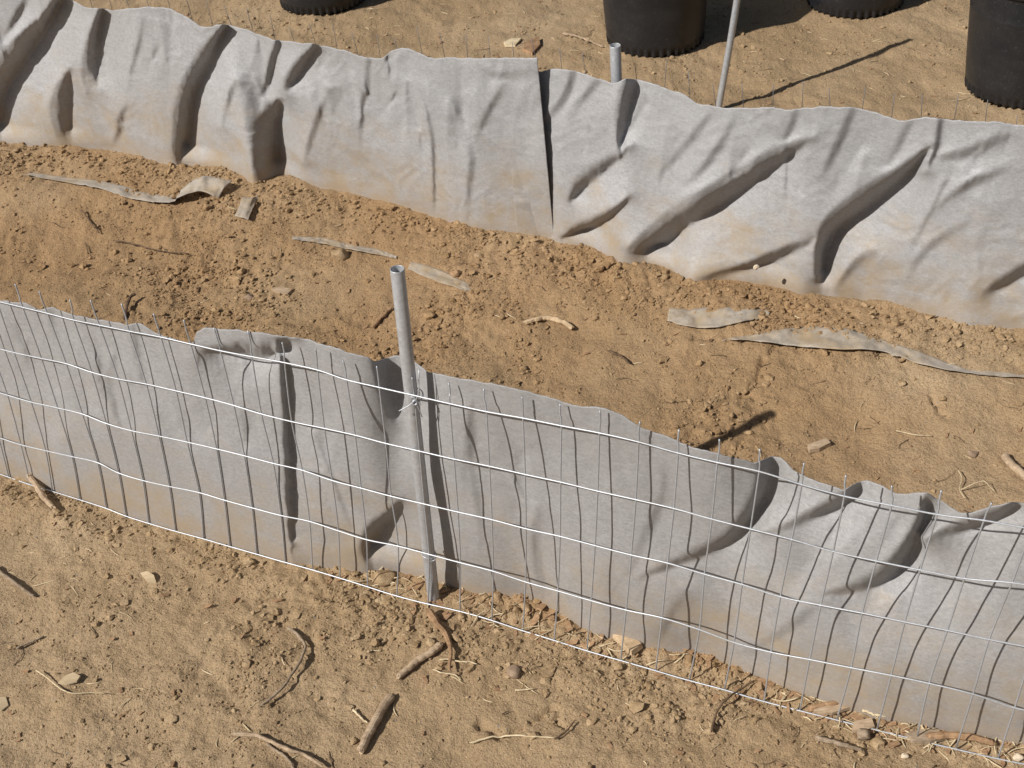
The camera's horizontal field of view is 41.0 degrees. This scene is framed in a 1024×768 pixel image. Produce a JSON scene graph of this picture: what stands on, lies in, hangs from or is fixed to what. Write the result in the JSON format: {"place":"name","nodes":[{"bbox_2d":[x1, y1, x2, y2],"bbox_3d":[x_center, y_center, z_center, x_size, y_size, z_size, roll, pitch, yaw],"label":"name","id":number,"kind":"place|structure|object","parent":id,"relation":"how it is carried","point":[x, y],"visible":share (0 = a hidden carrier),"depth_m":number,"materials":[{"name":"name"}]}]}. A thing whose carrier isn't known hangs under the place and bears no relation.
{"place":"outdoors","nodes":[
{"label":"outdoors","id":0,"kind":"place"},
{"bbox_2d":[0,0,1023,767],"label":"ground","id":1,"kind":"structure","parent":0,"point":[988,400],"depth_m":2.27,"materials":[{"name":"soil"}]},
{"bbox_2d":[0,697,8,710],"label":"dry leaf","id":2,"kind":"object","parent":1,"relation":"on","point":[4,704],"visible":1,"depth_m":1.95,"materials":[{"name":"beige plant"}]},
{"bbox_2d":[0,570,33,596],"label":"twig","id":3,"kind":"object","parent":1,"relation":"on","point":[4,575],"visible":1,"depth_m":2.13,"materials":[{"name":"brown wood"}]},
{"bbox_2d":[16,636,43,648],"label":"twig","id":4,"kind":"object","parent":1,"relation":"on","point":[22,645],"visible":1,"depth_m":2.04,"materials":[{"name":"brown wood"}]},
{"bbox_2d":[26,473,55,508],"bbox_3d":[-0.793,0.180,2.299,0.012,0.014,0.114,-27,43,-26],"label":"twig","id":5,"kind":"object","parent":1,"relation":"on","point":[39,491],"visible":1,"depth_m":2.29,"materials":[{"name":"brown wood"}]},
{"bbox_2d":[57,672,80,684],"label":"dry leaf","id":6,"kind":"object","parent":1,"relation":"on","point":[70,678],"visible":1,"depth_m":1.97,"materials":[{"name":"beige plant"}]},
{"bbox_2d":[35,670,105,693],"bbox_3d":[-0.638,0.432,1.956,0.130,0.004,0.019,12,41,21],"label":"straw","id":7,"kind":"object","parent":1,"relation":"on","point":[65,690],"visible":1,"depth_m":1.95,"materials":[{"name":"beige plant"}]},
{"bbox_2d":[80,210,98,232],"bbox_3d":[-0.893,-0.344,2.895,0.005,0.010,0.112,-24,42,-23],"label":"twig","id":8,"kind":"object","parent":1,"relation":"on","point":[82,211],"visible":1,"depth_m":2.89,"materials":[{"name":"wood"}]},
{"bbox_2d":[23,172,231,202],"bbox_3d":[-0.850,-0.432,2.962,0.512,0.043,0.083,8,39,16],"label":"fabric strip","id":9,"kind":"object","parent":1,"relation":"on","point":[213,186],"visible":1,"depth_m":2.93,"materials":[{"name":"grey fabric"}]},
{"bbox_2d":[122,293,135,319],"bbox_3d":[-0.741,-0.150,2.639,0.014,0.021,0.067,2,38,9],"label":"bark piece","id":10,"kind":"object","parent":1,"relation":"on","point":[127,303],"visible":0.92,"depth_m":2.64,"materials":[{"name":"wood"}]},
{"bbox_2d":[140,571,156,583],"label":"dry leaf","id":11,"kind":"object","parent":1,"relation":"on","point":[149,577],"visible":1,"depth_m":2.12,"materials":[{"name":"beige plant"}]},
{"bbox_2d":[113,239,189,253],"bbox_3d":[-0.742,-0.280,2.803,0.203,0.013,0.012,14,41,23],"label":"twig","id":12,"kind":"object","parent":1,"relation":"on","point":[148,247],"visible":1,"depth_m":2.80,"materials":[{"name":"wood"}]},
{"bbox_2d":[235,196,257,219],"bbox_3d":[-0.555,-0.371,2.851,0.032,0.019,0.083,1,38,8],"label":"fabric strip","id":13,"kind":"object","parent":1,"relation":"on","point":[246,207],"visible":1,"depth_m":2.85,"materials":[{"name":"grey fabric"}]},
{"bbox_2d":[244,294,252,300],"bbox_3d":[-0.506,-0.167,2.643,0.020,0.016,0.019,-32,45,-31],"label":"stone","id":14,"kind":"object","parent":1,"relation":"on","point":[249,297],"visible":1,"depth_m":2.64,"materials":[{"name":"beige stone"}]},
{"bbox_2d":[231,732,321,766],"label":"twig","id":15,"kind":"object","parent":1,"relation":"on","point":[261,737],"visible":1,"depth_m":1.85,"materials":[{"name":"brown wood"}]},
{"bbox_2d":[266,742,293,767],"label":"twig","id":16,"kind":"object","parent":1,"relation":"on","point":[268,745],"visible":1,"depth_m":1.84,"materials":[{"name":"brown wood"}]},
{"bbox_2d":[271,287,291,294],"bbox_3d":[-0.445,-0.182,2.643,0.045,0.004,0.020,14,42,23],"label":"wood chip","id":17,"kind":"object","parent":1,"relation":"on","point":[284,290],"visible":1,"depth_m":2.64,"materials":[{"name":"beige wood"}]},
{"bbox_2d":[259,627,306,706],"bbox_3d":[-0.322,0.405,1.957,0.041,0.012,0.154,1,38,8],"label":"twig","id":18,"kind":"object","parent":1,"relation":"on","point":[298,635],"visible":1,"depth_m":1.95,"materials":[{"name":"brown wood"}]},
{"bbox_2d":[279,0,364,15],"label":"nursery pot","id":19,"kind":"object","parent":1,"relation":"on","point":[313,7],"visible":1,"depth_m":3.86,"materials":[{"name":"black plastic"}]},
{"bbox_2d":[331,249,349,260],"bbox_3d":[-0.339,-0.254,2.705,0.036,0.032,0.031,11,40,20],"label":"clod","id":20,"kind":"object","parent":1,"relation":"on","point":[341,254],"visible":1,"depth_m":2.69,"materials":[{"name":"brown soil"}]},
{"bbox_2d":[292,236,396,258],"bbox_3d":[-0.333,-0.278,2.726,0.239,0.014,0.034,10,40,19],"label":"fabric strip","id":21,"kind":"object","parent":1,"relation":"on","point":[318,240],"visible":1,"depth_m":2.73,"materials":[{"name":"grey fabric"}]},
{"bbox_2d":[352,708,367,722],"bbox_3d":[-0.210,0.458,1.889,0.004,0.006,0.034,-33,45,-31],"label":"straw","id":22,"kind":"object","parent":1,"relation":"on","point":[355,711],"visible":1,"depth_m":1.89,"materials":[{"name":"beige plant"}]},
{"bbox_2d":[357,693,394,754],"bbox_3d":[-0.188,0.464,1.876,0.015,0.014,0.105,10,40,19],"label":"cut stick","id":23,"kind":"object","parent":1,"relation":"on","point":[381,710],"visible":1,"depth_m":1.87,"materials":[{"name":"brown wood"}]},
{"bbox_2d":[371,307,392,327],"bbox_3d":[-0.242,-0.124,2.548,0.008,0.014,0.062,19,44,28],"label":"twig","id":24,"kind":"object","parent":1,"relation":"on","point":[377,322],"visible":1,"depth_m":2.55,"materials":[{"name":"brown wood"}]},
{"bbox_2d":[373,570,395,586],"bbox_3d":[-0.195,0.297,2.091,0.036,0.022,0.025,-5,38,0],"label":"clod","id":25,"kind":"object","parent":1,"relation":"on","point":[383,578],"visible":1,"depth_m":2.08,"materials":[{"name":"brown soil"}]},
{"bbox_2d":[396,642,443,678],"bbox_3d":[-0.133,0.394,1.953,0.085,0.016,0.014,-29,44,-28],"label":"cut stick","id":26,"kind":"object","parent":1,"relation":"on","point":[436,647],"visible":1,"depth_m":1.95,"materials":[{"name":"brown wood"}]},
{"bbox_2d":[408,262,470,290],"bbox_3d":[-0.140,-0.206,2.618,0.162,0.009,0.033,28,48,35],"label":"fabric strip","id":27,"kind":"object","parent":1,"relation":"on","point":[436,274],"visible":1,"depth_m":2.62,"materials":[{"name":"grey fabric"}]},
{"bbox_2d":[426,608,452,670],"bbox_3d":[-0.100,0.368,1.978,0.020,0.014,0.128,-15,39,-12],"label":"bark strip","id":28,"kind":"object","parent":1,"relation":"on","point":[433,617],"visible":1,"depth_m":1.99,"materials":[{"name":"brown wood"}]},
{"bbox_2d":[432,669,460,680],"bbox_3d":[-0.091,0.409,1.934,0.044,0.007,0.007,11,40,20],"label":"straw","id":29,"kind":"object","parent":1,"relation":"on","point":[446,673],"visible":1,"depth_m":1.93,"materials":[{"name":"beige plant"}]},
{"bbox_2d":[450,270,460,277],"bbox_3d":[-0.108,-0.210,2.607,0.021,0.015,0.018,-5,38,0],"label":"clod","id":30,"kind":"object","parent":1,"relation":"on","point":[455,273],"visible":1,"depth_m":2.60,"materials":[{"name":"brown soil"}]},
{"bbox_2d":[439,658,477,664],"bbox_3d":[-0.076,0.395,1.949,0.057,0.005,0.005,3,38,10],"label":"straw","id":31,"kind":"object","parent":1,"relation":"on","point":[443,659],"visible":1,"depth_m":1.95,"materials":[{"name":"beige plant"}]},
{"bbox_2d":[0,0,1023,767],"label":"soil clods","id":32,"kind":"object","parent":1,"relation":"on","point":[878,742],"visible":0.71,"depth_m":2.39,"materials":[{"name":"brown soil"}]},
{"bbox_2d":[0,284,1023,764],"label":"wire fence","id":33,"kind":"object","parent":1,"relation":"on","point":[526,528],"visible":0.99,"depth_m":1.86,"materials":[{"name":"silver metal"}]},
{"bbox_2d":[390,265,439,602],"bbox_3d":[-0.128,0.118,1.894,0.039,0.660,0.034,-5,38,0],"label":"conduit stake","id":34,"kind":"object","parent":33,"relation":"attached to","point":[401,305],"visible":0.9,"depth_m":1.83,"materials":[{"name":"metal"}]},
{"bbox_2d":[0,300,1023,744],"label":"landscape fabric","id":35,"kind":"object","parent":33,"relation":"hanging from","point":[904,542],"visible":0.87,"depth_m":1.87,"materials":[{"name":"grey fabric"}]},
{"bbox_2d":[0,0,1023,767],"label":"bark crumbs","id":36,"kind":"object","parent":1,"relation":"on","point":[658,674],"visible":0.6,"depth_m":1.97,"materials":[{"name":"brown wood"}]},
{"bbox_2d":[469,734,554,743],"bbox_3d":[0.000,0.475,1.837,0.117,0.010,0.011,-2,38,4],"label":"straw","id":37,"kind":"object","parent":1,"relation":"on","point":[481,739],"visible":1,"depth_m":1.84,"materials":[{"name":"beige plant"}]},
{"bbox_2d":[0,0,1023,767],"bbox_3d":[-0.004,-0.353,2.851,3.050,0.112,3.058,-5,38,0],"label":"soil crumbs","id":38,"kind":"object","parent":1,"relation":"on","point":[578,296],"visible":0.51,"depth_m":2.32,"materials":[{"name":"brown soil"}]},
{"bbox_2d":[504,38,521,46],"bbox_3d":[-0.003,-0.905,3.623,0.041,0.004,0.058,11,40,19],"label":"wood chip","id":39,"kind":"object","parent":1,"relation":"on","point":[508,42],"visible":1,"depth_m":3.62,"materials":[{"name":"wood"}]},
{"bbox_2d":[3,1,1023,767],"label":"straw litter","id":40,"kind":"object","parent":1,"relation":"on","point":[929,745],"visible":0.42,"depth_m":1.96,"materials":[{"name":"beige plant"}]},
{"bbox_2d":[507,664,519,678],"bbox_3d":[0.002,0.406,1.926,0.020,0.016,0.023,-5,38,0],"label":"stone","id":41,"kind":"object","parent":1,"relation":"on","point":[513,671],"visible":1,"depth_m":1.92,"materials":[{"name":"brown stone"}]},
{"bbox_2d":[522,36,540,55],"bbox_3d":[0.054,-0.886,3.584,0.043,0.009,0.114,7,39,15],"label":"bark piece","id":42,"kind":"object","parent":1,"relation":"on","point":[528,48],"visible":0.95,"depth_m":3.57,"materials":[{"name":"brown wood"}]},
{"bbox_2d":[523,316,573,329],"bbox_3d":[0.069,-0.113,2.488,0.096,0.014,0.030,5,39,13],"label":"root piece","id":43,"kind":"object","parent":1,"relation":"on","point":[568,325],"visible":1,"depth_m":2.49,"materials":[{"name":"brown wood"}]},
{"bbox_2d":[90,0,1017,124],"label":"wire fence","id":44,"kind":"object","parent":1,"relation":"on","point":[583,61],"visible":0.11,"depth_m":2.49,"materials":[{"name":"grey metal"}]},
{"bbox_2d":[0,0,552,237],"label":"landscape fabric","id":45,"kind":"object","parent":44,"relation":"hanging from","point":[450,139],"visible":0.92,"depth_m":2.82,"materials":[{"name":"grey fabric"}]},
{"bbox_2d":[511,69,1023,328],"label":"landscape fabric","id":46,"kind":"object","parent":44,"relation":"hanging from","point":[923,215],"visible":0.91,"depth_m":2.37,"materials":[{"name":"grey fabric"}]},
{"bbox_2d":[554,721,573,739],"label":"twig","id":47,"kind":"object","parent":1,"relation":"on","point":[561,734],"visible":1,"depth_m":1.83,"materials":[{"name":"brown wood"}]},
{"bbox_2d":[562,32,602,46],"bbox_3d":[0.189,-0.907,3.595,0.137,0.014,0.018,24,46,32],"label":"twig","id":48,"kind":"object","parent":1,"relation":"on","point":[578,36],"visible":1,"depth_m":3.60,"materials":[{"name":"beige wood"}]},
{"bbox_2d":[610,43,621,82],"bbox_3d":[0.198,-0.406,2.522,0.020,0.468,0.028,17,43,26],"label":"conduit stake","id":49,"kind":"object","parent":1,"relation":"on","point":[615,63],"visible":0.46,"depth_m":2.39,"materials":[{"name":"grey metal"}]},
{"bbox_2d":[608,350,629,363],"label":"twig","id":50,"kind":"object","parent":1,"relation":"on","point":[614,353],"visible":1,"depth_m":2.40,"materials":[{"name":"wood"}]},
{"bbox_2d":[612,634,642,655],"bbox_3d":[0.155,0.361,1.960,0.022,0.010,0.071,-30,44,-29],"label":"wood chip","id":51,"kind":"object","parent":1,"relation":"on","point":[631,647],"visible":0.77,"depth_m":1.94,"materials":[{"name":"beige wood"}]},
{"bbox_2d":[603,0,706,57],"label":"nursery pot","id":52,"kind":"object","parent":1,"relation":"on","point":[653,28],"visible":0.98,"depth_m":3.46,"materials":[{"name":"black plastic"}]},
{"bbox_2d":[667,307,770,327],"bbox_3d":[0.367,-0.118,2.431,0.181,0.017,0.066,2,38,9],"label":"fabric strip","id":53,"kind":"object","parent":1,"relation":"on","point":[702,318],"visible":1,"depth_m":2.43,"materials":[{"name":"grey fabric"}]},
{"bbox_2d":[716,0,739,106],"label":"metal rod","id":54,"kind":"object","parent":1,"relation":"on","point":[728,51],"visible":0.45,"depth_m":3.16,"materials":[{"name":"silver metal"}]},
{"bbox_2d":[710,680,755,732],"bbox_3d":[0.296,0.431,1.857,0.016,0.012,0.116,24,46,32],"label":"twig","id":55,"kind":"object","parent":1,"relation":"on","point":[721,704],"visible":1,"depth_m":1.85,"materials":[{"name":"brown wood"}]},
{"bbox_2d":[807,438,830,452],"bbox_3d":[0.491,0.099,2.189,0.041,0.008,0.018,-17,39,-15],"label":"wood chip","id":56,"kind":"object","parent":1,"relation":"on","point":[820,445],"visible":1,"depth_m":2.19,"materials":[{"name":"beige wood"}]},
{"bbox_2d":[807,700,838,711],"bbox_3d":[0.431,0.430,1.844,0.068,0.012,0.009,-9,38,-6],"label":"bark roll","id":57,"kind":"object","parent":1,"relation":"on","point":[811,708],"visible":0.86,"depth_m":1.84,"materials":[{"name":"brown wood"}]},
{"bbox_2d":[813,704,849,714],"bbox_3d":[0.430,0.437,1.839,0.053,0.006,0.016,-5,38,0],"label":"bark piece","id":58,"kind":"object","parent":1,"relation":"on","point":[829,710],"visible":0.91,"depth_m":1.84,"materials":[{"name":"brown wood"}]},
{"bbox_2d":[815,735,861,750],"bbox_3d":[0.427,0.470,1.790,0.063,0.010,0.008,9,40,18],"label":"twig","id":59,"kind":"object","parent":1,"relation":"on","point":[832,741],"visible":1,"depth_m":1.79,"materials":[{"name":"brown wood"}]},
{"bbox_2d":[807,0,903,19],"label":"nursery pot","id":60,"kind":"object","parent":1,"relation":"on","point":[858,9],"visible":1,"depth_m":3.59,"materials":[{"name":"black plastic"}]},
{"bbox_2d":[851,718,874,732],"bbox_3d":[0.466,0.454,1.819,0.033,0.007,0.021,-5,38,0],"label":"bark piece","id":61,"kind":"object","parent":1,"relation":"on","point":[868,723],"visible":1,"depth_m":1.82,"materials":[{"name":"beige wood"}]},
{"bbox_2d":[856,728,870,739],"bbox_3d":[0.464,0.461,1.803,0.018,0.016,0.016,-5,38,0],"label":"stone","id":62,"kind":"object","parent":1,"relation":"on","point":[863,733],"visible":1,"depth_m":1.80,"materials":[{"name":"grey stone"}]},
{"bbox_2d":[722,327,1023,377],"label":"fabric strip","id":63,"kind":"object","parent":1,"relation":"on","point":[827,338],"visible":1,"depth_m":2.34,"materials":[{"name":"grey fabric"}]},
{"bbox_2d":[862,709,885,716],"bbox_3d":[0.485,0.440,1.825,0.035,0.006,0.006,9,40,17],"label":"straw","id":64,"kind":"object","parent":1,"relation":"on","point":[868,712],"visible":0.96,"depth_m":1.82,"materials":[{"name":"beige plant"}]},
{"bbox_2d":[901,753,908,758],"bbox_3d":[0.510,0.482,1.775,0.010,0.008,0.008,-5,38,0],"label":"stone","id":65,"kind":"object","parent":1,"relation":"on","point":[905,755],"visible":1,"depth_m":1.77,"materials":[{"name":"beige stone"}]},
{"bbox_2d":[896,430,931,435],"bbox_3d":[0.641,0.080,2.186,0.057,0.005,0.005,11,40,20],"label":"straw","id":66,"kind":"object","parent":1,"relation":"on","point":[912,434],"visible":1,"depth_m":2.18,"materials":[{"name":"beige plant"}]},
{"bbox_2d":[905,729,946,743],"bbox_3d":[0.545,0.462,1.796,0.055,0.007,0.022,-5,38,0],"label":"bark piece","id":67,"kind":"object","parent":1,"relation":"on","point":[921,738],"visible":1,"depth_m":1.79,"materials":[{"name":"beige wood"}]},
{"bbox_2d":[925,731,996,745],"bbox_3d":[0.586,0.463,1.788,0.089,0.014,0.017,3,38,11],"label":"bark strip","id":68,"kind":"object","parent":1,"relation":"on","point":[941,735],"visible":0.98,"depth_m":1.79,"materials":[{"name":"brown wood"}]},
{"bbox_2d":[968,450,978,456],"bbox_3d":[0.723,0.110,2.143,0.017,0.011,0.014,-5,38,0],"label":"stone","id":69,"kind":"object","parent":1,"relation":"on","point":[973,453],"visible":1,"depth_m":2.14,"materials":[{"name":"brown stone"}]},
{"bbox_2d":[959,481,995,492],"bbox_3d":[0.705,0.155,2.072,0.054,0.011,0.015,2,38,9],"label":"straw","id":70,"kind":"object","parent":1,"relation":"on","point":[974,483],"visible":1,"depth_m":2.07,"materials":[{"name":"beige plant"}]},
{"bbox_2d":[964,0,1023,109],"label":"nursery pot","id":71,"kind":"object","parent":1,"relation":"on","point":[994,70],"visible":1,"depth_m":3.10,"materials":[{"name":"black plastic"}]},
{"bbox_2d":[1001,452,1023,480],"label":"round stick","id":72,"kind":"object","parent":1,"relation":"on","point":[1010,463],"visible":1,"depth_m":2.10,"materials":[{"name":"brown wood"}]},
{"bbox_2d":[1012,753,1023,761],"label":"stone","id":73,"kind":"object","parent":1,"relation":"on","point":[1017,757],"visible":1,"depth_m":1.76,"materials":[{"name":"beige stone"}]},
{"bbox_2d":[0,1,1023,767],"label":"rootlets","id":74,"kind":"object","parent":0,"point":[616,379],"visible":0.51,"depth_m":2.30,"materials":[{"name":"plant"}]}
]}

